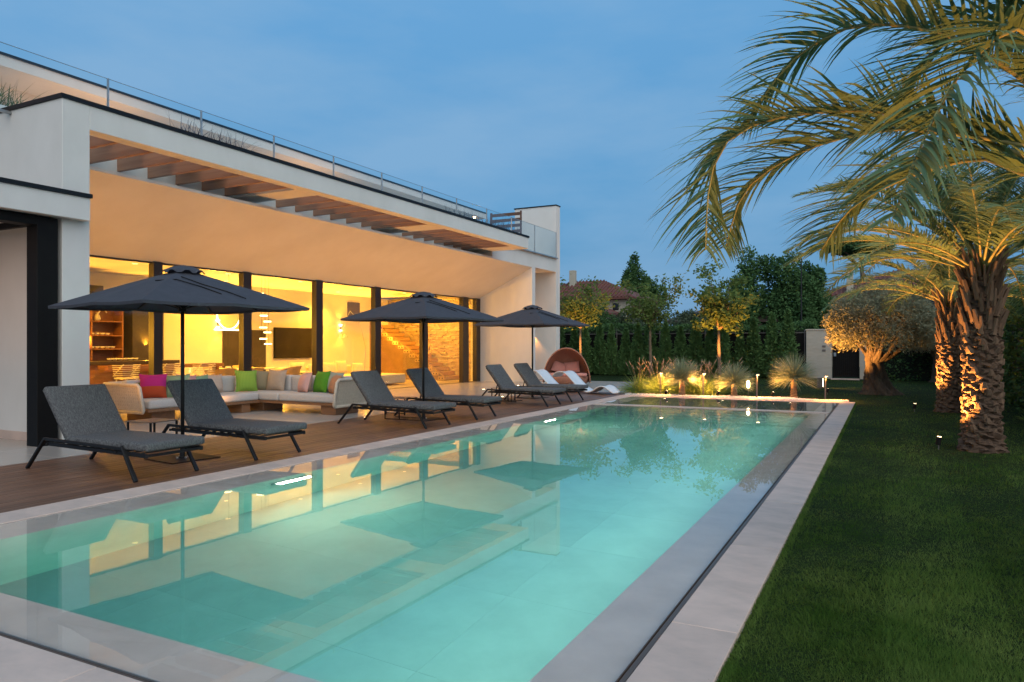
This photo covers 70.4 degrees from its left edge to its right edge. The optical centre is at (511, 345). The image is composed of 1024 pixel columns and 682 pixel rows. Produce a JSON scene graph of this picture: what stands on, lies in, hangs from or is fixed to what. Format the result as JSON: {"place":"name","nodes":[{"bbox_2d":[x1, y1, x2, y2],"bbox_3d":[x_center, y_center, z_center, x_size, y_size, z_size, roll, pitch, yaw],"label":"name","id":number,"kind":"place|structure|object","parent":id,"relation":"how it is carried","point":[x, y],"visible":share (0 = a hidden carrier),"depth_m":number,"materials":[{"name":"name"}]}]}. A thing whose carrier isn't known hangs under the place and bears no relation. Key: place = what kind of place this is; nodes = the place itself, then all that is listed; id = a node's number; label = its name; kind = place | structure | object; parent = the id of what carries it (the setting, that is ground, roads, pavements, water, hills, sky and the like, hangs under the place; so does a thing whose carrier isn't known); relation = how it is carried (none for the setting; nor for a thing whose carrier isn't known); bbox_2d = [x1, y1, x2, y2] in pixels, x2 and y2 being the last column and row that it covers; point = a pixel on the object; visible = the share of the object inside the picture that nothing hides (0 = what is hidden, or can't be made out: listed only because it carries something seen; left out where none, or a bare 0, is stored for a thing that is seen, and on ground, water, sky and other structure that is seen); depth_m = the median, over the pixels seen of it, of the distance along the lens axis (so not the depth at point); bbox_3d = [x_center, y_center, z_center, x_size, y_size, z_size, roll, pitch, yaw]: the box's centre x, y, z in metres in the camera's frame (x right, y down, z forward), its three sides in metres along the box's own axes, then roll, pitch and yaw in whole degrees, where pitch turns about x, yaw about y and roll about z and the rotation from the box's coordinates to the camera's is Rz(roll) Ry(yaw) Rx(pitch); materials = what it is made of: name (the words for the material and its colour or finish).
{"place":"outdoors","nodes":[
{"label":"outdoors","id":0,"kind":"place"},
{"bbox_2d":[192,362,215,375],"bbox_3d":[-8.822,0.992,20.816,0.452,1.012,0.678,0,0,19],"label":"bar stool","id":1,"kind":"object","parent":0,"point":[209,369],"visible":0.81,"depth_m":20.66,"materials":[{"name":"white paint"}]},
{"bbox_2d":[0,391,624,512],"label":"deck","id":2,"kind":"structure","parent":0,"point":[42,482],"depth_m":9.78,"materials":[{"name":"brown wood"}]},
{"bbox_2d":[25,384,204,482],"bbox_3d":[-4.758,1.002,8.710,2.179,1.004,0.846,0,0,27],"label":"sun lounger","id":3,"kind":"object","parent":2,"relation":"on","point":[85,416],"visible":1,"depth_m":8.67,"materials":[{"name":"fabric"}]},
{"bbox_2d":[48,265,309,463],"bbox_3d":[-4.354,0.220,9.592,2.300,2.555,2.300,0,0,35],"label":"parasol","id":4,"kind":"object","parent":2,"relation":"on","point":[182,290],"visible":0.95,"depth_m":9.34,"materials":[{"name":"fabric"}]},
{"bbox_2d":[162,379,306,460],"bbox_3d":[-3.981,1.002,10.210,2.179,1.004,0.846,0,0,26],"label":"sun lounger","id":5,"kind":"object","parent":2,"relation":"on","point":[207,411],"visible":0.96,"depth_m":10.14,"materials":[{"name":"fabric"}]},
{"bbox_2d":[337,370,455,428],"bbox_3d":[-2.178,1.002,13.748,2.179,1.004,0.846,0,0,27],"label":"sun lounger","id":6,"kind":"object","parent":2,"relation":"on","point":[374,390],"visible":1,"depth_m":13.66,"materials":[{"name":"fabric"}]},
{"bbox_2d":[340,292,503,420],"bbox_3d":[-1.793,0.207,14.696,2.323,2.581,2.323,0,0,36],"label":"parasol","id":7,"kind":"object","parent":2,"relation":"on","point":[423,308],"visible":0.97,"depth_m":14.35,"materials":[{"name":"fabric"}]},
{"bbox_2d":[394,368,501,419],"bbox_3d":[-1.352,1.002,15.324,2.179,1.004,0.846,0,0,26],"label":"sun lounger","id":8,"kind":"object","parent":2,"relation":"on","point":[434,392],"visible":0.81,"depth_m":15.19,"materials":[{"name":"fabric"}]},
{"bbox_2d":[481,364,565,406],"bbox_3d":[0.218,1.002,18.374,2.179,1.004,0.846,0,0,26],"label":"sun lounger","id":9,"kind":"object","parent":2,"relation":"on","point":[501,378],"visible":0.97,"depth_m":18.25,"materials":[{"name":"fabric"}]},
{"bbox_2d":[474,305,589,398],"bbox_3d":[0.584,0.175,20.715,2.380,2.644,2.380,0,0,36],"label":"parasol","id":10,"kind":"object","parent":2,"relation":"on","point":[532,316],"visible":0.99,"depth_m":20.29,"materials":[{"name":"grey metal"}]},
{"bbox_2d":[504,363,587,401],"bbox_3d":[0.933,1.002,19.828,2.179,1.004,0.846,0,0,27],"label":"sun lounger","id":11,"kind":"object","parent":2,"relation":"on","point":[527,374],"visible":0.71,"depth_m":19.75,"materials":[{"name":"fabric"}]},
{"bbox_2d":[533,369,558,383],"bbox_3d":[1.483,1.149,23.850,2.020,0.673,0.700,0,0,30],"label":"wave chaise","id":12,"kind":"object","parent":2,"relation":"on","point":[546,376],"visible":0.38,"depth_m":24.06,"materials":[{"name":"fabric"}]},
{"bbox_2d":[552,370,619,393],"bbox_3d":[2.321,1.149,22.634,2.020,0.673,0.700,0,0,30],"label":"wave chaise","id":13,"kind":"object","parent":2,"relation":"on","point":[574,377],"visible":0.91,"depth_m":22.67,"materials":[{"name":"plastic"}]},
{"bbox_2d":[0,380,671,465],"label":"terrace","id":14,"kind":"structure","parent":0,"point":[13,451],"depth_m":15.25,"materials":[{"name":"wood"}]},
{"bbox_2d":[125,418,178,433],"bbox_3d":[-5.466,1.320,11.039,0.520,0.358,0.520,0,0,23],"label":"side table","id":15,"kind":"object","parent":14,"relation":"on","point":[150,421],"visible":0.59,"depth_m":10.98,"materials":[{"name":"grey metal"}]},
{"bbox_2d":[103,375,366,419],"bbox_3d":[-5.623,1.099,15.309,3.544,0.799,4.203,0,0,27],"label":"corner sofa","id":16,"kind":"object","parent":14,"relation":"on","point":[136,406],"visible":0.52,"depth_m":15.65,"materials":[{"name":"beige fabric"}]},
{"bbox_2d":[139,373,167,397],"bbox_3d":[-7.191,0.825,14.547,0.520,0.520,0.230,0,-16,-23],"label":"cushion","id":17,"kind":"object","parent":16,"relation":"on","point":[153,386],"visible":0.91,"depth_m":14.47,"materials":[{"name":"fabric"}]},
{"bbox_2d":[166,374,189,397],"bbox_3d":[-6.796,0.835,14.748,0.500,0.500,0.230,-4,-15,-11],"label":"cushion","id":18,"kind":"object","parent":16,"relation":"on","point":[170,378],"visible":0.39,"depth_m":14.69,"materials":[{"name":"fabric"}]},
{"bbox_2d":[204,374,223,391],"bbox_3d":[-6.631,0.862,16.157,0.230,0.440,0.440,-17,-11,36],"label":"cushion","id":19,"kind":"object","parent":16,"relation":"on","point":[217,380],"visible":0.52,"depth_m":16.13,"materials":[{"name":"fabric"}]},
{"bbox_2d":[235,370,257,391],"bbox_3d":[-6.100,0.823,16.672,0.520,0.520,0.230,2,-16,-39],"label":"cushion","id":20,"kind":"object","parent":16,"relation":"on","point":[246,380],"visible":0.98,"depth_m":16.58,"materials":[{"name":"fabric"}]},
{"bbox_2d":[252,370,268,389],"bbox_3d":[-5.876,0.831,17.089,0.500,0.500,0.230,3,-13,-13],"label":"cushion","id":21,"kind":"object","parent":16,"relation":"on","point":[261,377],"visible":0.54,"depth_m":16.99,"materials":[{"name":"fabric"}]},
{"bbox_2d":[266,369,286,390],"bbox_3d":[-5.498,0.821,16.948,0.520,0.520,0.230,1,-12,19],"label":"cushion","id":22,"kind":"object","parent":16,"relation":"on","point":[276,379],"visible":0.99,"depth_m":16.85,"materials":[{"name":"fabric"}]},
{"bbox_2d":[298,373,312,392],"bbox_3d":[-4.660,0.847,16.351,0.230,0.480,0.480,23,-18,-37],"label":"cushion","id":23,"kind":"object","parent":16,"relation":"on","point":[305,383],"visible":0.98,"depth_m":16.21,"materials":[{"name":"fabric"}]},
{"bbox_2d":[313,371,330,392],"bbox_3d":[-4.260,0.825,16.266,0.520,0.520,0.230,-3,-18,41],"label":"cushion","id":24,"kind":"object","parent":16,"relation":"on","point":[320,384],"visible":0.98,"depth_m":16.14,"materials":[{"name":"fabric"}]},
{"bbox_2d":[328,374,341,393],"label":"cushion","id":25,"kind":"object","parent":16,"relation":"on","point":[334,379],"visible":0.62,"depth_m":15.73,"materials":[{"name":"fabric"}]},
{"bbox_2d":[0,42,560,446],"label":"villa","id":26,"kind":"object","parent":14,"relation":"on","point":[102,187],"visible":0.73,"depth_m":17.34,"materials":[{"name":"paint"}]},
{"bbox_2d":[0,81,39,107],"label":"roof grass","id":27,"kind":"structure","parent":26,"relation":"on","point":[7,103],"depth_m":12.89,"materials":[{"name":"plant"}]},
{"bbox_2d":[90,311,122,360],"bbox_3d":[-11.850,-0.440,20.124,0.450,1.920,2.005,0,0,27],"label":"shelf unit","id":28,"kind":"object","parent":26,"relation":"attached to","point":[111,322],"visible":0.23,"depth_m":20.87,"materials":[{"name":"brown wood"}]},
{"bbox_2d":[112,364,140,380],"bbox_3d":[-9.917,0.992,18.680,0.452,1.012,0.678,0,0,19],"label":"bar stool","id":29,"kind":"object","parent":26,"relation":"on","point":[125,378],"visible":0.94,"depth_m":18.46,"materials":[{"name":"white paint"}]},
{"bbox_2d":[90,360,223,383],"bbox_3d":[-10.785,0.965,19.351,1.250,1.070,6.600,0,0,27],"label":"kitchen bar","id":30,"kind":"object","parent":26,"relation":"on","point":[101,372],"visible":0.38,"depth_m":19.50,"materials":[{"name":"brown wood"}]},
{"bbox_2d":[163,363,180,375],"bbox_3d":[-9.347,0.992,19.793,0.452,1.012,0.678,0,0,19],"label":"bar stool","id":31,"kind":"object","parent":26,"relation":"on","point":[174,373],"visible":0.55,"depth_m":19.69,"materials":[{"name":"white paint"}]},
{"bbox_2d":[166,110,262,150],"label":"roof grass","id":32,"kind":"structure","parent":26,"relation":"on","point":[189,127],"depth_m":15.37,"materials":[{"name":"plant"}]},
{"bbox_2d":[209,368,236,375],"bbox_3d":[-8.482,1.087,21.361,0.676,0.823,0.789,0,0,37],"label":"dining chair","id":33,"kind":"object","parent":26,"relation":"on","point":[227,371],"visible":0.27,"depth_m":21.11,"materials":[{"name":"wood"}]},
{"bbox_2d":[260,277,271,344],"bbox_3d":[-7.729,-1.050,22.627,0.220,2.100,0.537,0,0,27],"label":"disc chandelier","id":34,"kind":"object","parent":26,"relation":"hanging from","point":[261,327],"visible":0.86,"depth_m":22.53,"materials":[{"name":"white"}]},
{"bbox_2d":[282,366,301,374],"bbox_3d":[-7.133,1.087,23.446,0.676,0.823,0.789,0,0,17],"label":"dining chair","id":35,"kind":"object","parent":26,"relation":"on","point":[295,370],"visible":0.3,"depth_m":23.20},
{"bbox_2d":[273,327,311,357],"bbox_3d":[-8.489,-0.085,28.231,0.074,1.170,2.040,0,0,27],"label":"television","id":36,"kind":"object","parent":26,"relation":"attached to","point":[292,342],"visible":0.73,"depth_m":28.12,"materials":[{"name":"plastic"}]},
{"bbox_2d":[275,365,404,383],"bbox_3d":[-6.151,1.110,26.583,2.600,0.660,4.900,0,0,27],"label":"indoor sofa","id":37,"kind":"object","parent":26,"relation":"on","point":[390,378],"visible":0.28,"depth_m":27.00,"materials":[{"name":"beige fabric"}]},
{"bbox_2d":[289,362,305,370],"bbox_3d":[-7.528,0.845,25.575,0.600,0.510,0.200,0,-16,-43],"label":"sofa pillow","id":38,"kind":"object","parent":37,"relation":"on","point":[294,364],"visible":0.43,"depth_m":25.57,"materials":[{"name":"beige fabric"}]},
{"bbox_2d":[323,362,336,372],"bbox_3d":[-6.742,0.865,26.866,0.550,0.468,0.200,0,-16,-33],"label":"sofa pillow","id":39,"kind":"object","parent":37,"relation":"on","point":[331,367],"visible":0.73,"depth_m":26.79,"materials":[{"name":"beige fabric"}]},
{"bbox_2d":[334,360,348,373],"bbox_3d":[-6.492,0.837,27.609,0.200,0.527,0.620,-19,-10,32],"label":"sofa pillow","id":40,"kind":"object","parent":37,"relation":"on","point":[341,366],"visible":0.81,"depth_m":27.52,"materials":[{"name":"beige fabric"}]},
{"bbox_2d":[352,363,363,370],"bbox_3d":[-5.971,0.886,28.147,0.500,0.425,0.200,0,-16,-39],"label":"sofa pillow","id":41,"kind":"object","parent":37,"relation":"on","point":[357,367],"visible":0.76,"depth_m":28.06,"materials":[{"name":"beige fabric"}]},
{"bbox_2d":[347,302,359,315],"bbox_3d":[-6.870,-1.505,31.503,0.030,0.690,0.800,0,0,27],"label":"picture","id":42,"kind":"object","parent":26,"relation":"in","point":[353,307],"depth_m":31.41},
{"bbox_2d":[543,347,590,383],"bbox_3d":[2.063,0.794,27.261,1.786,1.412,1.410,0,0,7],"label":"hooded daybed","id":43,"kind":"object","parent":14,"relation":"on","point":[564,355],"visible":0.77,"depth_m":27.24,"materials":[{"name":"wicker"}]},
{"bbox_2d":[551,361,564,371],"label":"cushion","id":44,"kind":"object","parent":43,"relation":"on","point":[558,366],"visible":0.84,"depth_m":27.53,"materials":[{"name":"pink fabric"}]},
{"bbox_2d":[564,361,579,371],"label":"cushion","id":45,"kind":"object","parent":43,"relation":"on","point":[573,366],"visible":0.9,"depth_m":27.47,"materials":[{"name":"pink fabric"}]},
{"bbox_2d":[0,403,838,681],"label":"pool basin","id":46,"kind":"object","parent":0,"point":[628,671],"visible":0.03,"depth_m":4.05,"materials":[{"name":"stone"}]},
{"bbox_2d":[0,404,828,681],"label":"water","id":47,"kind":"structure","parent":46,"relation":"in","point":[587,543],"depth_m":5.21,"materials":[{"name":"liquid"}]},
{"bbox_2d":[0,395,854,681],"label":"pool coping","id":48,"kind":"object","parent":46,"relation":"on","point":[696,640],"visible":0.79,"depth_m":4.75,"materials":[{"name":"stone"}]},
{"bbox_2d":[601,396,836,412],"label":"water","id":49,"kind":"structure","parent":46,"relation":"in","point":[754,404],"depth_m":18.77,"materials":[{"name":"liquid"}]},
{"bbox_2d":[0,0,1023,325],"label":"sky","id":50,"kind":"structure","parent":0,"point":[500,106],"materials":[{"name":"blue"}]},
{"bbox_2d":[560,270,659,327],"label":"neighbour house","id":51,"kind":"structure","parent":0,"point":[620,297],"depth_m":60.21,"materials":[{"name":"ceramic"}]},
{"bbox_2d":[590,367,1023,681],"bbox_3d":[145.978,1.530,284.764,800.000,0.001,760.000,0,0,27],"label":"lawn","id":52,"kind":"structure","parent":0,"point":[928,388],"depth_m":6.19,"materials":[{"name":"plant"}]},
{"bbox_2d":[560,327,568,348],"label":"thuja","id":53,"kind":"object","parent":52,"relation":"on","point":[563,344],"visible":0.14,"depth_m":37.98,"materials":[{"name":"green plant"}]},
{"bbox_2d":[568,327,578,350],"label":"thuja","id":54,"kind":"object","parent":52,"relation":"on","point":[574,341],"visible":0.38,"depth_m":37.62,"materials":[{"name":"green plant"}]},
{"bbox_2d":[577,327,595,373],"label":"thuja","id":55,"kind":"object","parent":52,"relation":"on","point":[585,342],"visible":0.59,"depth_m":37.08,"materials":[{"name":"green plant"}]},
{"bbox_2d":[560,275,617,354],"bbox_3d":[3.326,-0.816,32.985,3.509,4.796,3.069,0,0,27],"label":"young tree","id":56,"kind":"object","parent":52,"relation":"on","point":[573,305],"visible":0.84,"depth_m":32.58,"materials":[{"name":"green plant"}]},
{"bbox_2d":[561,299,622,331],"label":"dense tree","id":57,"kind":"object","parent":52,"relation":"on","point":[603,317],"visible":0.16,"depth_m":44.21,"materials":[{"name":"green plant"}]},
{"bbox_2d":[588,322,609,374],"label":"thuja","id":58,"kind":"object","parent":52,"relation":"on","point":[599,344],"visible":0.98,"depth_m":36.96,"materials":[{"name":"green plant"}]},
{"bbox_2d":[601,323,619,374],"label":"thuja","id":59,"kind":"object","parent":52,"relation":"on","point":[611,339],"visible":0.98,"depth_m":36.73,"materials":[{"name":"green plant"}]},
{"bbox_2d":[616,328,630,375],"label":"thuja","id":60,"kind":"object","parent":52,"relation":"on","point":[622,360],"visible":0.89,"depth_m":36.37,"materials":[{"name":"green plant"}]},
{"bbox_2d":[620,251,644,292],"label":"dense tree","id":61,"kind":"object","parent":52,"relation":"on","point":[633,271],"visible":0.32,"depth_m":73.20,"materials":[{"name":"green plant"}]},
{"bbox_2d":[626,323,646,375],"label":"thuja","id":62,"kind":"object","parent":52,"relation":"on","point":[636,351],"visible":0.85,"depth_m":35.83,"materials":[{"name":"green plant"}]},
{"bbox_2d":[617,357,656,393],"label":"fountain grass","id":63,"kind":"object","parent":52,"relation":"on","point":[633,388],"depth_m":22.33,"materials":[{"name":"plant"}]},
{"bbox_2d":[609,310,675,330],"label":"dense tree","id":64,"kind":"object","parent":52,"relation":"on","point":[621,317],"visible":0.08,"depth_m":44.23,"materials":[{"name":"green plant"}]},
{"bbox_2d":[637,322,660,374],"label":"thuja","id":65,"kind":"object","parent":52,"relation":"on","point":[645,350],"visible":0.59,"depth_m":35.51,"materials":[{"name":"green plant"}]},
{"bbox_2d":[609,273,689,378],"bbox_3d":[6.391,-0.860,32.926,3.260,4.885,2.618,0,0,39],"label":"young tree","id":66,"kind":"object","parent":52,"relation":"on","point":[646,310],"visible":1,"depth_m":32.80,"materials":[{"name":"green plant"}]},
{"bbox_2d":[636,269,668,315],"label":"dense tree","id":67,"kind":"object","parent":52,"relation":"on","point":[647,279],"visible":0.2,"depth_m":73.24,"materials":[{"name":"green plant"}]},
{"bbox_2d":[636,356,685,395],"bbox_3d":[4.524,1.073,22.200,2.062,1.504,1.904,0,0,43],"label":"fountain grass","id":68,"kind":"object","parent":52,"relation":"on","point":[656,389],"depth_m":22.01,"materials":[{"name":"plant"}]},
{"bbox_2d":[655,322,674,375],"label":"thuja","id":69,"kind":"object","parent":52,"relation":"on","point":[665,340],"visible":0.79,"depth_m":35.25,"materials":[{"name":"green plant"}]},
{"bbox_2d":[669,325,687,371],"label":"thuja","id":70,"kind":"object","parent":52,"relation":"on","point":[680,348],"visible":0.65,"depth_m":34.94,"materials":[{"name":"green plant"}]},
{"bbox_2d":[564,330,805,373],"bbox_3d":[6.412,0.400,36.786,15.850,2.200,0.080,0,0,27],"label":"garden fence","id":71,"kind":"object","parent":52,"relation":"on","point":[800,338],"visible":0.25,"depth_m":35.32,"materials":[{"name":"green metal"}]},
{"bbox_2d":[663,308,716,330],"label":"dense tree","id":72,"kind":"object","parent":52,"relation":"on","point":[687,317],"visible":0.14,"depth_m":43.83,"materials":[{"name":"green plant"}]},
{"bbox_2d":[564,318,819,377],"bbox_3d":[6.876,0.138,37.549,16.755,2.897,1.589,0,0,27],"label":"clipped hedge","id":73,"kind":"object","parent":52,"relation":"on","point":[802,323],"visible":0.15,"depth_m":36.33,"materials":[{"name":"green plant"}]},
{"bbox_2d":[685,317,707,376],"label":"thuja","id":74,"kind":"object","parent":52,"relation":"on","point":[695,339],"visible":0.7,"depth_m":34.55,"materials":[{"name":"green plant"}]},
{"bbox_2d":[676,359,727,395],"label":"fountain grass","id":75,"kind":"object","parent":52,"relation":"on","point":[696,390],"depth_m":21.65,"materials":[{"name":"plant"}]},
{"bbox_2d":[699,324,717,376],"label":"thuja","id":76,"kind":"object","parent":52,"relation":"on","point":[709,340],"visible":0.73,"depth_m":34.30,"materials":[{"name":"green plant"}]},
{"bbox_2d":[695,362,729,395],"bbox_3d":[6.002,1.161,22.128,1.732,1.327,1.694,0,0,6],"label":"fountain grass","id":77,"kind":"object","parent":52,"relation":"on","point":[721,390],"depth_m":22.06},
{"bbox_2d":[679,256,762,377],"bbox_3d":[9.259,-1.219,32.182,3.282,5.603,3.342,0,0,1],"label":"young tree","id":78,"kind":"object","parent":52,"relation":"on","point":[719,310],"visible":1,"depth_m":31.90,"materials":[{"name":"green plant"}]},
{"bbox_2d":[710,326,733,376],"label":"thuja","id":79,"kind":"object","parent":52,"relation":"on","point":[725,347],"visible":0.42,"depth_m":33.88,"materials":[{"name":"green plant"}]},
{"bbox_2d":[667,310,777,325],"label":"neighbour house","id":80,"kind":"structure","parent":52,"relation":"on","point":[765,319],"depth_m":45.75,"materials":[{"name":"brown tile"}]},
{"bbox_2d":[702,355,750,393],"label":"fountain grass","id":81,"kind":"object","parent":52,"relation":"on","point":[716,379],"depth_m":22.99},
{"bbox_2d":[730,329,748,375],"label":"thuja","id":82,"kind":"object","parent":52,"relation":"on","point":[738,350],"visible":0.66,"depth_m":33.57,"materials":[{"name":"green plant"}]},
{"bbox_2d":[741,317,766,377],"bbox_3d":[11.103,0.148,33.438,1.194,2.943,1.383,0,0,1],"label":"thuja","id":83,"kind":"object","parent":52,"relation":"on","point":[753,348],"visible":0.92,"depth_m":33.23,"materials":[{"name":"green plant"}]},
{"bbox_2d":[731,245,783,329],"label":"dense tree","id":84,"kind":"object","parent":52,"relation":"on","point":[752,272],"visible":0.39,"depth_m":45.32,"materials":[{"name":"green plant"}]},
{"bbox_2d":[759,311,782,378],"bbox_3d":[11.846,-0.022,33.172,1.349,3.104,1.315,0,0,30],"label":"thuja","id":85,"kind":"object","parent":52,"relation":"on","point":[769,347],"visible":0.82,"depth_m":33.02,"materials":[{"name":"green plant"}]},
{"bbox_2d":[773,308,802,376],"bbox_3d":[12.467,-0.082,32.714,1.305,3.229,1.456,0,0,44],"label":"thuja","id":86,"kind":"object","parent":52,"relation":"on","point":[788,345],"visible":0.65,"depth_m":32.59,"materials":[{"name":"green plant"}]},
{"bbox_2d":[767,352,821,397],"bbox_3d":[8.120,0.811,20.942,1.672,1.417,1.702,0,0,27],"label":"yucca","id":87,"kind":"object","parent":52,"relation":"on","point":[794,373],"visible":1,"depth_m":20.84,"materials":[{"name":"green plant"}]},
{"bbox_2d":[759,248,830,329],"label":"dense tree","id":88,"kind":"object","parent":52,"relation":"on","point":[784,292],"visible":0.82,"depth_m":44.99,"materials":[{"name":"green plant"}]},
{"bbox_2d":[805,329,831,378],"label":"gate pillar","id":89,"kind":"structure","parent":52,"relation":"on","point":[818,349],"depth_m":32.50,"materials":[{"name":"stone"}]},
{"bbox_2d":[833,336,858,377],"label":"garden gate","id":90,"kind":"structure","parent":89,"relation":"attached to","point":[845,363],"depth_m":32.18,"materials":[{"name":"metal"}]},
{"bbox_2d":[798,267,839,328],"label":"dense tree","id":91,"kind":"object","parent":52,"relation":"on","point":[826,312],"visible":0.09,"depth_m":45.58,"materials":[{"name":"green plant"}]},
{"bbox_2d":[648,0,1023,273],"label":"palm tree","id":92,"kind":"object","parent":52,"relation":"on","point":[930,118],"visible":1,"depth_m":4.64,"materials":[{"name":"green plant"}]},
{"bbox_2d":[828,235,896,277],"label":"umbrella pine","id":93,"kind":"object","parent":52,"relation":"on","point":[846,250],"visible":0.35,"depth_m":66.25,"materials":[{"name":"green plant"}]},
{"bbox_2d":[860,341,865,378],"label":"gate pillar","id":94,"kind":"structure","parent":52,"relation":"on","point":[862,362],"depth_m":31.71,"materials":[{"name":"stone"}]},
{"bbox_2d":[820,282,936,395],"bbox_3d":[11.428,-0.247,22.419,3.605,3.654,3.566,0,0,27],"label":"olive tree","id":95,"kind":"object","parent":52,"relation":"on","point":[863,310],"visible":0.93,"depth_m":21.83,"materials":[{"name":"green plant"}]},
{"bbox_2d":[780,130,1023,453],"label":"palm tree","id":96,"kind":"object","parent":52,"relation":"on","point":[983,313],"visible":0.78,"depth_m":10.29,"materials":[{"name":"green plant"}]},
{"bbox_2d":[882,325,934,380],"bbox_3d":[19.326,0.133,30.901,8.088,2.986,2.597,0,0,27],"label":"clipped hedge","id":97,"kind":"object","parent":52,"relation":"on","point":[902,366],"visible":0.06,"depth_m":31.31,"materials":[{"name":"green plant"}]},
{"bbox_2d":[820,219,1023,412],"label":"palm tree","id":98,"kind":"object","parent":52,"relation":"on","point":[948,367],"visible":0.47,"depth_m":16.47,"materials":[{"name":"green plant"}]},
{"bbox_2d":[909,305,937,381],"bbox_3d":[17.710,-0.086,29.766,3.056,3.322,3.072,0,0,27],"label":"olive tree","id":99,"kind":"object","parent":52,"relation":"on","point":[934,369],"visible":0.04,"depth_m":29.87,"materials":[{"name":"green plant"}]},
{"bbox_2d":[1001,276,1023,412],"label":"clipped hedge","id":100,"kind":"object","parent":52,"relation":"on","point":[1013,356],"visible":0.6,"depth_m":18.25,"materials":[{"name":"green plant"}]},
{"label":"gravel bed","id":101,"kind":"structure","parent":52,"relation":"on","visible":0},
{"bbox_2d":[625,393,848,401],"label":"gravel","id":102,"kind":"structure","parent":101,"relation":"on","point":[760,397],"depth_m":20.62,"materials":[{"name":"gravel"}]},
{"bbox_2d":[660,356,704,394],"bbox_3d":[5.058,0.866,21.531,1.490,1.307,1.491,0,0,27],"label":"yucca","id":103,"kind":"object","parent":102,"relation":"on","point":[682,375],"visible":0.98,"depth_m":21.40,"materials":[{"name":"green plant"}]},
{"bbox_2d":[712,360,754,395],"bbox_3d":[6.470,0.927,21.155,1.408,1.187,1.413,0,0,27],"label":"yucca","id":104,"kind":"object","parent":102,"relation":"on","point":[735,379],"visible":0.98,"depth_m":21.04,"materials":[{"name":"green plant"}]},
{"bbox_2d":[827,264,1016,366],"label":"neighbour house","id":105,"kind":"structure","parent":0,"point":[840,291],"depth_m":54.24,"materials":[{"name":"ceramic"}]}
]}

